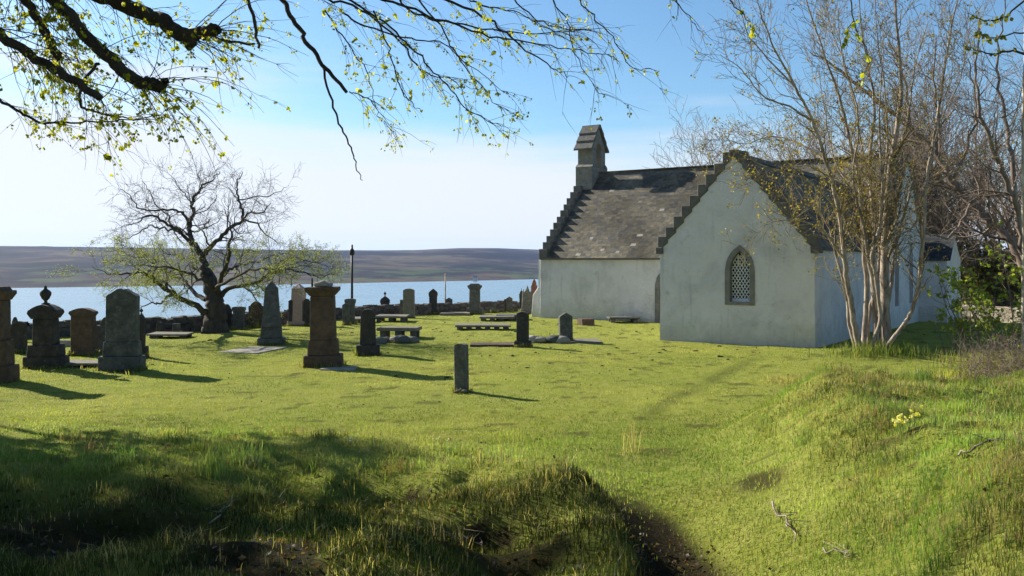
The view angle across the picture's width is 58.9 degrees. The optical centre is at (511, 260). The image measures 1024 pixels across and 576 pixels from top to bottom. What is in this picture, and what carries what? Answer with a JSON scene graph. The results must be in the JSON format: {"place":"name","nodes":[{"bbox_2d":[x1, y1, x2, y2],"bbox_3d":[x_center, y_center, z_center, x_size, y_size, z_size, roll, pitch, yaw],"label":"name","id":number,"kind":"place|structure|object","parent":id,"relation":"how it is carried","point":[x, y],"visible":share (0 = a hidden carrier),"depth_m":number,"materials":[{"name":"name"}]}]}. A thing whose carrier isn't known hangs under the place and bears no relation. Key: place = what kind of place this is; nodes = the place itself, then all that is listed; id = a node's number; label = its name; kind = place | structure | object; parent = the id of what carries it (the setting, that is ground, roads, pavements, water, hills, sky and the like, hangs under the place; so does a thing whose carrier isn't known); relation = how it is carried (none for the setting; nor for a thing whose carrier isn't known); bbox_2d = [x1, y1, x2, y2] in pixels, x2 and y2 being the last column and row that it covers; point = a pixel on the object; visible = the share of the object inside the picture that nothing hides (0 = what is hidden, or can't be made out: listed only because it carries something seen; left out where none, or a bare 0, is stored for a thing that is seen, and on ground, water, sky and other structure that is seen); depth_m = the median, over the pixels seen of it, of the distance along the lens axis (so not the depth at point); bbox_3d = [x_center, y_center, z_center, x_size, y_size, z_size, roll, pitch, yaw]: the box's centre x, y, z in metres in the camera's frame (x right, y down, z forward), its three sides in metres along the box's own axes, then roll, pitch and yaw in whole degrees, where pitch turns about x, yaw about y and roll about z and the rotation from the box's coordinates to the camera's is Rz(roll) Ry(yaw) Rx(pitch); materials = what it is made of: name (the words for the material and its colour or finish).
{"place":"outdoors","nodes":[
{"label":"outdoors","id":0,"kind":"place"},
{"bbox_2d":[11,279,540,323],"bbox_3d":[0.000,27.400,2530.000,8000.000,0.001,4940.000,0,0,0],"label":"loch water","id":1,"kind":"structure","parent":0,"point":[25,300],"depth_m":705.10,"materials":[{"name":"blue liquid"}]},
{"bbox_2d":[0,246,1009,287],"bbox_3d":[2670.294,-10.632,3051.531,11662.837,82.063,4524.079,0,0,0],"label":"moorland hills","id":2,"kind":"structure","parent":0,"point":[27,266],"depth_m":1421.59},
{"bbox_2d":[0,290,1023,575],"bbox_3d":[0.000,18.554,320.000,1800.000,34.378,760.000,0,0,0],"label":"ground","id":3,"kind":"structure","parent":0,"point":[658,528],"depth_m":9.79,"materials":[{"name":"green plant"}]},
{"bbox_2d":[0,286,19,382],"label":"pedestal monument","id":4,"kind":"object","parent":3,"relation":"on","point":[9,369],"visible":0.94,"depth_m":17.92,"materials":[{"name":"brown stone"}]},
{"bbox_2d":[11,321,27,353],"bbox_3d":[-12.637,1.999,23.243,0.407,0.876,0.279,-1,-1,-6],"label":"headstone","id":5,"kind":"object","parent":3,"relation":"on","point":[19,335],"visible":0.74,"depth_m":23.18,"materials":[{"name":"stone"}]},
{"bbox_2d":[22,285,69,368],"bbox_3d":[-10.330,1.493,20.097,0.854,1.872,0.439,0,1,-3],"label":"urn monument","id":6,"kind":"object","parent":3,"relation":"on","point":[46,348],"visible":0.96,"depth_m":19.93,"materials":[{"name":"stone"}]},
{"bbox_2d":[60,340,70,346],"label":"ledger slab","id":7,"kind":"structure","parent":3,"relation":"on","point":[67,343],"depth_m":25.05,"materials":[{"name":"grey stone"}]},
{"bbox_2d":[66,360,97,367],"bbox_3d":[-9.742,2.381,20.450,1.355,0.214,0.716,0,0,0],"label":"table tomb","id":8,"kind":"object","parent":3,"relation":"on","point":[79,363],"visible":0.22,"depth_m":20.17,"materials":[{"name":"stone"}]},
{"bbox_2d":[68,308,98,355],"bbox_3d":[-10.839,1.829,22.926,0.660,1.252,0.319,0,-1,2],"label":"headstone","id":9,"kind":"object","parent":3,"relation":"on","point":[83,330],"visible":0.9,"depth_m":22.82,"materials":[{"name":"brown stone"}]},
{"bbox_2d":[96,325,101,351],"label":"headstone","id":10,"kind":"object","parent":3,"relation":"on","point":[98,337],"visible":0.55,"depth_m":23.24,"materials":[{"name":"grey stone"}]},
{"bbox_2d":[99,317,105,349],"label":"headstone","id":11,"kind":"object","parent":3,"relation":"on","point":[103,323],"visible":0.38,"depth_m":23.45,"materials":[{"name":"grey stone"}]},
{"bbox_2d":[98,288,145,370],"bbox_3d":[-8.545,1.546,19.897,0.911,1.856,0.439,1,0,-7],"label":"headstone","id":12,"kind":"object","parent":3,"relation":"on","point":[122,347],"visible":0.91,"depth_m":19.75,"materials":[{"name":"grey stone"}]},
{"bbox_2d":[29,358,218,376],"bbox_3d":[-8.498,2.353,20.312,3.826,0.170,3.165,0,0,0],"label":"grass clump","id":13,"kind":"object","parent":3,"relation":"on","point":[114,372],"visible":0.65,"depth_m":19.68,"materials":[{"name":"green plant"}]},
{"bbox_2d":[139,308,148,357],"bbox_3d":[-9.155,1.816,22.410,0.270,1.284,0.240,-1,0,0],"label":"headstone","id":14,"kind":"object","parent":3,"relation":"on","point":[142,339],"visible":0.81,"depth_m":22.35,"materials":[{"name":"stone"}]},
{"bbox_2d":[156,322,163,331],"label":"headstone","id":15,"kind":"object","parent":3,"relation":"on","point":[159,326],"visible":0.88,"depth_m":29.28,"materials":[{"name":"stone"}]},
{"bbox_2d":[146,332,193,338],"bbox_3d":[-10.632,2.379,28.260,1.214,0.242,1.021,0,0,-6],"label":"table tomb","id":16,"kind":"object","parent":3,"relation":"on","point":[182,335],"visible":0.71,"depth_m":27.89,"materials":[{"name":"stone"}]},
{"bbox_2d":[172,323,180,331],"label":"headstone","id":17,"kind":"object","parent":3,"relation":"on","point":[176,327],"visible":0.58,"depth_m":29.63,"materials":[{"name":"grey stone"}]},
{"bbox_2d":[49,145,351,333],"bbox_3d":[-9.950,-0.540,29.739,10.424,7.132,9.510,0,0,0],"label":"spreading tree","id":18,"kind":"object","parent":3,"relation":"on","point":[215,316],"visible":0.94,"depth_m":29.09,"materials":[{"name":"green plant"}]},
{"bbox_2d":[186,444,232,479],"bbox_3d":[-2.580,1.702,7.678,0.363,0.317,0.435,0,0,44],"label":"grass clump","id":19,"kind":"object","parent":3,"relation":"on","point":[213,463],"visible":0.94,"depth_m":7.68,"materials":[{"name":"green plant"}]},
{"bbox_2d":[206,496,236,523],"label":"fallen twig","id":20,"kind":"object","parent":3,"relation":"on","point":[211,521],"visible":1,"depth_m":6.81,"materials":[{"name":"grey wood"}]},
{"bbox_2d":[225,304,231,326],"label":"headstone","id":21,"kind":"object","parent":3,"relation":"on","point":[228,309],"visible":0.48,"depth_m":32.09,"materials":[{"name":"stone"}]},
{"bbox_2d":[232,306,245,328],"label":"headstone","id":22,"kind":"object","parent":3,"relation":"on","point":[239,318],"visible":0.76,"depth_m":31.79,"materials":[{"name":"grey stone"}]},
{"bbox_2d":[223,437,262,466],"bbox_3d":[-2.445,1.718,8.150,0.362,0.270,0.288,0,0,31],"label":"grass clump","id":23,"kind":"object","parent":3,"relation":"on","point":[251,449],"visible":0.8,"depth_m":8.14,"materials":[{"name":"green plant"}]},
{"bbox_2d":[217,347,286,353],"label":"ledger slab","id":24,"kind":"structure","parent":3,"relation":"on","point":[253,350],"depth_m":24.05,"materials":[{"name":"grey stone"}]},
{"bbox_2d":[248,301,262,327],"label":"headstone","id":25,"kind":"object","parent":3,"relation":"on","point":[256,315],"visible":0.64,"depth_m":32.65,"materials":[{"name":"brown stone"}]},
{"bbox_2d":[257,281,285,345],"bbox_3d":[-6.915,1.540,26.073,0.782,1.869,0.514,0,0,-11],"label":"obelisk","id":26,"kind":"object","parent":3,"relation":"on","point":[271,330],"visible":0.94,"depth_m":25.87,"materials":[{"name":"grey stone"}]},
{"bbox_2d":[24,300,519,337],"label":"boundary wall","id":27,"kind":"structure","parent":3,"relation":"on","point":[192,323],"depth_m":37.45,"materials":[{"name":"grey stone"}]},
{"bbox_2d":[0,309,574,393],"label":"grass","id":28,"kind":"structure","parent":3,"relation":"on","point":[259,326],"depth_m":22.81,"materials":[{"name":"green plant"}]},
{"bbox_2d":[288,300,292,321],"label":"headstone","id":29,"kind":"object","parent":3,"relation":"on","point":[290,307],"visible":0.61,"depth_m":33.63,"materials":[{"name":"stone"}]},
{"bbox_2d":[287,283,305,325],"bbox_3d":[-7.965,1.680,33.852,0.703,1.626,0.559,0,0,9],"label":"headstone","id":30,"kind":"object","parent":3,"relation":"on","point":[297,314],"visible":0.72,"depth_m":33.63,"materials":[{"name":"grey stone"}]},
{"bbox_2d":[303,299,309,324],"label":"headstone","id":31,"kind":"object","parent":3,"relation":"on","point":[306,310],"visible":0.87,"depth_m":33.56,"materials":[{"name":"stone"}]},
{"bbox_2d":[303,278,343,367],"bbox_3d":[-4.231,1.407,20.318,0.836,2.018,0.639,-1,0,-6],"label":"column monument","id":32,"kind":"object","parent":3,"relation":"on","point":[323,344],"depth_m":20.07,"materials":[{"name":"brown stone"}]},
{"bbox_2d":[319,366,356,370],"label":"ledger slab","id":33,"kind":"structure","parent":3,"relation":"on","point":[349,368],"depth_m":19.72,"materials":[{"name":"grey stone"}]},
{"bbox_2d":[342,303,349,323],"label":"headstone","id":34,"kind":"object","parent":3,"relation":"on","point":[345,312],"visible":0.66,"depth_m":33.66,"materials":[{"name":"grey stone"}]},
{"bbox_2d":[344,298,355,323],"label":"headstone","id":35,"kind":"object","parent":3,"relation":"on","point":[351,302],"visible":0.71,"depth_m":34.38,"materials":[{"name":"grey stone"}]},
{"bbox_2d":[349,245,354,297],"bbox_3d":[-6.536,0.995,37.037,0.203,3.290,0.203,0,0,23],"label":"dark pole","id":36,"kind":"object","parent":3,"relation":"on","point":[351,251],"visible":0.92,"depth_m":37.00,"materials":[{"name":"black metal"}]},
{"bbox_2d":[0,0,709,186],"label":"overhanging tree","id":37,"kind":"object","parent":3,"relation":"on","point":[189,38],"visible":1,"depth_m":6.35,"materials":[{"name":"green plant"}]},
{"bbox_2d":[730,0,758,37],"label":"leafy spray","id":38,"kind":"object","parent":37,"relation":"attached to","point":[752,29],"visible":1,"depth_m":4.50,"materials":[{"name":"yellow plant"}]},
{"bbox_2d":[841,0,870,85],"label":"leafy spray","id":39,"kind":"object","parent":37,"relation":"attached to","point":[859,38],"visible":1,"depth_m":4.50,"materials":[{"name":"yellow plant"}]},
{"bbox_2d":[962,0,1023,58],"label":"leafy spray","id":40,"kind":"object","parent":37,"relation":"attached to","point":[978,34],"visible":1,"depth_m":5.10,"materials":[{"name":"green plant"}]},
{"bbox_2d":[356,309,379,355],"bbox_3d":[-3.663,1.851,23.064,0.592,1.230,0.399,0,0,-6],"label":"headstone","id":41,"kind":"object","parent":3,"relation":"on","point":[368,345],"visible":0.91,"depth_m":22.95,"materials":[{"name":"stone"}]},
{"bbox_2d":[380,292,389,304],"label":"headstone","id":42,"kind":"object","parent":3,"relation":"on","point":[384,300],"visible":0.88,"depth_m":40.70,"materials":[{"name":"stone"}]},
{"bbox_2d":[375,314,409,321],"bbox_3d":[-4.751,2.348,36.050,1.258,0.340,1.202,0,0,0],"label":"table tomb","id":43,"kind":"object","parent":3,"relation":"on","point":[391,317],"visible":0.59,"depth_m":35.51,"materials":[{"name":"stone"}]},
{"bbox_2d":[376,335,419,343],"bbox_3d":[-3.419,2.333,26.556,1.457,0.334,0.770,0,0,0],"label":"rubble heap","id":44,"kind":"object","parent":3,"relation":"on","point":[400,339],"visible":0.83,"depth_m":26.30,"materials":[{"name":"stone"}]},
{"bbox_2d":[377,326,421,336],"bbox_3d":[-3.474,2.286,28.056,1.270,0.466,0.934,0,0,3],"label":"table tomb","id":45,"kind":"object","parent":3,"relation":"on","point":[398,330],"visible":0.69,"depth_m":27.70,"materials":[{"name":"stone"}]},
{"bbox_2d":[403,288,414,317],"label":"headstone","id":46,"kind":"object","parent":3,"relation":"on","point":[408,300],"visible":0.84,"depth_m":38.42,"materials":[{"name":"stone"}]},
{"bbox_2d":[429,289,437,314],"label":"headstone","id":47,"kind":"object","parent":3,"relation":"on","point":[433,294],"visible":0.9,"depth_m":41.70,"materials":[{"name":"stone"}]},
{"bbox_2d":[440,312,469,315],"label":"ledger slab","id":48,"kind":"structure","parent":3,"relation":"on","point":[455,313],"depth_m":40.69,"materials":[{"name":"stone"}]},
{"bbox_2d":[454,343,468,392],"bbox_3d":[-0.918,1.978,16.475,0.270,0.934,0.191,-1,0,17],"label":"headstone","id":49,"kind":"object","parent":3,"relation":"on","point":[461,367],"visible":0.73,"depth_m":16.40,"materials":[{"name":"grey stone"}]},
{"bbox_2d":[444,529,484,546],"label":"fallen twig","id":50,"kind":"object","parent":3,"relation":"on","point":[467,537],"visible":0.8,"depth_m":6.47,"materials":[{"name":"wood"}]},
{"bbox_2d":[467,283,482,314],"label":"headstone","id":51,"kind":"object","parent":3,"relation":"on","point":[474,296],"visible":0.91,"depth_m":41.60,"materials":[{"name":"grey stone"}]},
{"bbox_2d":[455,323,510,330],"bbox_3d":[-1.017,2.364,31.692,1.947,0.272,1.122,0,0,-2],"label":"table tomb","id":52,"kind":"object","parent":3,"relation":"on","point":[478,326],"visible":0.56,"depth_m":31.22,"materials":[{"name":"stone"}]},
{"bbox_2d":[470,342,515,346],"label":"ledger slab","id":53,"kind":"structure","parent":3,"relation":"on","point":[491,344],"depth_m":25.09,"materials":[{"name":"brown stone"}]},
{"bbox_2d":[479,315,514,320],"bbox_3d":[-0.609,2.406,36.995,1.429,0.303,1.309,0,0,0],"label":"table tomb","id":54,"kind":"object","parent":3,"relation":"on","point":[492,318],"visible":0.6,"depth_m":36.41,"materials":[{"name":"stone"}]},
{"bbox_2d":[0,332,1005,575],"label":"dead leaves","id":55,"kind":"object","parent":3,"relation":"on","point":[242,557],"visible":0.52,"depth_m":6.39,"materials":[{"name":"brown plant"}]},
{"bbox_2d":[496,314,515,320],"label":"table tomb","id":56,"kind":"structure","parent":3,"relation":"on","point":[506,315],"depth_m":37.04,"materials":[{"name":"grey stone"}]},
{"bbox_2d":[506,297,512,311],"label":"headstone","id":57,"kind":"object","parent":3,"relation":"on","point":[509,303],"visible":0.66,"depth_m":43.35,"materials":[{"name":"grey stone"}]},
{"bbox_2d":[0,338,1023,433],"bbox_3d":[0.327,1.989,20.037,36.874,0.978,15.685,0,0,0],"label":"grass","id":58,"kind":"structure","parent":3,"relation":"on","point":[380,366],"depth_m":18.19,"materials":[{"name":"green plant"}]},
{"bbox_2d":[519,288,522,308],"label":"headstone","id":59,"kind":"object","parent":3,"relation":"on","point":[520,297],"visible":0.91,"depth_m":43.37,"materials":[{"name":"stone"}]},
{"bbox_2d":[514,311,530,347],"bbox_3d":[0.297,1.943,25.176,0.469,1.034,0.319,0,1,6],"label":"headstone","id":60,"kind":"object","parent":3,"relation":"on","point":[522,327],"visible":0.87,"depth_m":25.07,"materials":[{"name":"stone"}]},
{"bbox_2d":[28,312,1021,356],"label":"grass","id":61,"kind":"structure","parent":3,"relation":"on","point":[530,334],"depth_m":29.15,"materials":[{"name":"green plant"}]},
{"bbox_2d":[520,285,531,313],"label":"headstone","id":62,"kind":"object","parent":3,"relation":"on","point":[527,300],"visible":0.81,"depth_m":42.04,"materials":[{"name":"grey stone"}]},
{"bbox_2d":[531,279,536,301],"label":"headstone","id":63,"kind":"object","parent":3,"relation":"on","point":[534,286],"visible":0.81,"depth_m":44.61,"materials":[{"name":"red stone"}]},
{"bbox_2d":[477,426,595,450],"bbox_3d":[0.289,2.327,12.045,1.629,0.164,1.965,0,0,0],"label":"grass clump","id":64,"kind":"object","parent":3,"relation":"on","point":[518,435],"visible":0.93,"depth_m":11.97,"materials":[{"name":"green plant"}]},
{"bbox_2d":[529,335,569,342],"bbox_3d":[1.000,2.317,26.372,1.387,0.318,0.625,0,0,0],"label":"rubble heap","id":65,"kind":"object","parent":3,"relation":"on","point":[550,339],"visible":0.76,"depth_m":26.14,"materials":[{"name":"grey stone"}]},
{"bbox_2d":[558,312,572,339],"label":"headstone","id":66,"kind":"object","parent":3,"relation":"on","point":[565,321],"visible":0.66,"depth_m":26.61,"materials":[{"name":"grey stone"}]},
{"bbox_2d":[151,316,987,448],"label":"earth crumbs","id":67,"kind":"object","parent":3,"relation":"on","point":[445,377],"visible":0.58,"depth_m":23.81,"materials":[{"name":"brown soil"}]},
{"bbox_2d":[570,338,601,343],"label":"ledger slab","id":68,"kind":"structure","parent":3,"relation":"on","point":[588,340],"depth_m":26.32,"materials":[{"name":"stone"}]},
{"bbox_2d":[577,318,594,325],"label":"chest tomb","id":69,"kind":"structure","parent":3,"relation":"on","point":[585,321],"depth_m":33.74,"materials":[{"name":"brown stone"}]},
{"bbox_2d":[606,316,639,322],"bbox_3d":[4.394,2.391,35.857,1.228,0.334,0.925,0,0,-1],"label":"table tomb","id":70,"kind":"object","parent":3,"relation":"on","point":[611,319],"visible":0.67,"depth_m":35.47,"materials":[{"name":"grey stone"}]},
{"bbox_2d":[620,415,644,455],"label":"straw stalks","id":71,"kind":"object","parent":3,"relation":"on","point":[628,435],"visible":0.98,"depth_m":11.19,"materials":[{"name":"beige plant"}]},
{"bbox_2d":[531,124,960,347],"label":"church","id":72,"kind":"structure","parent":3,"relation":"on","point":[647,245],"depth_m":28.36,"materials":[{"name":"white paint"}]},
{"bbox_2d":[655,274,659,322],"bbox_3d":[6.208,1.530,35.530,1.200,2.340,0.270,0,0,34],"label":"doorway","id":73,"kind":"structure","parent":72,"relation":"in","point":[657,284],"depth_m":35.69,"materials":[{"name":"grey stone"}]},
{"bbox_2d":[725,246,754,305],"bbox_3d":[6.537,0.422,25.871,0.870,1.705,0.265,0,0,34],"label":"window","id":74,"kind":"structure","parent":72,"relation":"in","point":[739,278],"depth_m":25.92,"materials":[{"name":"grey stone"}]},
{"bbox_2d":[643,91,881,167],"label":"bare tree","id":75,"kind":"object","parent":3,"relation":"on","point":[705,142],"visible":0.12,"depth_m":50.95,"materials":[{"name":"brown plant"}]},
{"bbox_2d":[715,132,840,160],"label":"bare tree","id":76,"kind":"object","parent":3,"relation":"on","point":[806,146],"depth_m":50.52,"materials":[{"name":"brown plant"}]},
{"bbox_2d":[748,373,808,385],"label":"grass clump","id":77,"kind":"object","parent":3,"relation":"on","point":[794,377],"visible":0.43,"depth_m":18.16,"materials":[{"name":"plant"}]},
{"bbox_2d":[771,501,809,541],"bbox_3d":[2.415,2.270,7.964,0.298,0.098,1.007,0,0,-5],"label":"fallen twig","id":78,"kind":"object","parent":3,"relation":"on","point":[787,523],"visible":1,"depth_m":8.00,"materials":[{"name":"wood"}]},
{"bbox_2d":[747,99,866,160],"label":"bare tree","id":79,"kind":"object","parent":3,"relation":"on","point":[809,146],"visible":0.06,"depth_m":49.83,"materials":[{"name":"brown plant"}]},
{"bbox_2d":[822,541,856,556],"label":"fallen twig","id":80,"kind":"object","parent":3,"relation":"on","point":[845,551],"visible":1,"depth_m":6.84,"materials":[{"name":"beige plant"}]},
{"bbox_2d":[684,0,1023,349],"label":"multi stem tree","id":81,"kind":"object","parent":3,"relation":"on","point":[877,307],"visible":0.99,"depth_m":22.20,"materials":[{"name":"brown plant"}]},
{"bbox_2d":[782,43,975,231],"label":"bare tree","id":82,"kind":"object","parent":3,"relation":"on","point":[884,122],"visible":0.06,"depth_m":51.09,"materials":[{"name":"brown plant"}]},
{"bbox_2d":[800,337,961,360],"bbox_3d":[8.914,2.103,21.751,3.777,0.547,1.974,0,0,0],"label":"grass clump","id":83,"kind":"object","parent":3,"relation":"on","point":[857,349],"visible":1,"depth_m":21.71,"materials":[{"name":"green plant"}]},
{"bbox_2d":[780,0,1023,272],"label":"leaning tree","id":84,"kind":"object","parent":3,"relation":"on","point":[1015,246],"visible":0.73,"depth_m":27.22,"materials":[{"name":"brown plant"}]},
{"bbox_2d":[892,405,923,435],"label":"cowslip clump","id":85,"kind":"object","parent":3,"relation":"on","point":[900,419],"visible":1,"depth_m":8.72,"materials":[{"name":"yellow plant"}]},
{"bbox_2d":[858,19,1021,305],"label":"bare tree","id":86,"kind":"object","parent":3,"relation":"on","point":[995,167],"visible":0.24,"depth_m":49.93,"materials":[{"name":"brown plant"}]},
{"bbox_2d":[870,76,1015,267],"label":"bare tree","id":87,"kind":"object","parent":3,"relation":"on","point":[930,213],"visible":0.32,"depth_m":45.94,"materials":[{"name":"brown plant"}]},
{"bbox_2d":[902,363,999,380],"bbox_3d":[9.159,2.268,18.451,2.125,0.301,2.168,0,0,0],"label":"grass clump","id":88,"kind":"object","parent":3,"relation":"on","point":[947,374],"visible":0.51,"depth_m":18.43,"materials":[{"name":"green plant"}]},
{"bbox_2d":[932,321,973,348],"bbox_3d":[11.923,2.054,24.686,1.008,0.840,0.869,0,0,0],"label":"bramble thicket","id":89,"kind":"object","parent":3,"relation":"on","point":[948,337],"visible":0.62,"depth_m":24.57,"materials":[{"name":"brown plant"}]},
{"bbox_2d":[889,118,1019,250],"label":"bare tree","id":90,"kind":"object","parent":3,"relation":"on","point":[960,174],"visible":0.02,"depth_m":58.89,"materials":[{"name":"brown plant"}]},
{"bbox_2d":[906,97,1021,275],"bbox_3d":[22.308,-2.550,38.945,10.452,11.266,7.253,0,0,-25],"label":"bare tree","id":91,"kind":"object","parent":3,"relation":"on","point":[1014,232],"visible":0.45,"depth_m":39.20,"materials":[{"name":"brown plant"}]},
{"bbox_2d":[914,348,1023,376],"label":"grass clump","id":92,"kind":"object","parent":3,"relation":"on","point":[958,363],"visible":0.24,"depth_m":19.08,"materials":[{"name":"green plant"}]},
{"bbox_2d":[920,241,1021,354],"bbox_3d":[11.974,0.990,22.481,4.772,2.941,2.734,0,0,-29],"label":"leafy sapling","id":93,"kind":"object","parent":3,"relation":"on","point":[959,325],"visible":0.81,"depth_m":22.44,"materials":[{"name":"green plant"}]},
{"bbox_2d":[930,322,1023,380],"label":"bramble thicket","id":94,"kind":"object","parent":3,"relation":"on","point":[988,364],"visible":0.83,"depth_m":17.33,"materials":[{"name":"brown plant"}]},
{"bbox_2d":[961,242,995,303],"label":"hedge bush","id":95,"kind":"object","parent":3,"relation":"on","point":[980,266],"visible":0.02,"depth_m":50.36,"materials":[{"name":"green plant"}]},
{"bbox_2d":[934,215,1023,351],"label":"leafy sapling","id":96,"kind":"object","parent":3,"relation":"on","point":[1012,281],"visible":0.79,"depth_m":21.59,"materials":[{"name":"green plant"}]},
{"bbox_2d":[957,433,1007,455],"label":"fallen twig","id":97,"kind":"object","parent":3,"relation":"on","point":[975,446],"visible":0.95,"depth_m":7.35,"materials":[{"name":"brown wood"}]},
{"bbox_2d":[956,239,1020,305],"bbox_3d":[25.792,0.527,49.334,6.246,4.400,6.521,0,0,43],"label":"hedge bush","id":98,"kind":"object","parent":3,"relation":"on","point":[989,277],"visible":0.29,"depth_m":48.41,"materials":[{"name":"green plant"}]},
{"bbox_2d":[961,304,1021,322],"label":"field wall","id":99,"kind":"structure","parent":3,"relation":"on","point":[1004,317],"depth_m":41.02,"materials":[{"name":"grey stone"}]},
{"bbox_2d":[965,238,1020,305],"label":"hedge bush","id":100,"kind":"object","parent":3,"relation":"on","point":[1004,283],"visible":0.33,"depth_m":48.81,"materials":[{"name":"green plant"}]},
{"bbox_2d":[1012,5,1023,350],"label":"pale trunk tree","id":101,"kind":"object","parent":3,"relation":"on","point":[1022,220],"visible":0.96,"depth_m":20.97,"materials":[{"name":"beige plant"}]},
{"bbox_2d":[0,429,1023,575],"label":"grass","id":102,"kind":"structure","parent":0,"point":[67,563],"depth_m":6.41,"materials":[{"name":"green plant"}]},
{"bbox_2d":[0,0,1023,250],"label":"sky","id":103,"kind":"structure","parent":0,"point":[465,193],"materials":[{"name":"blue"}]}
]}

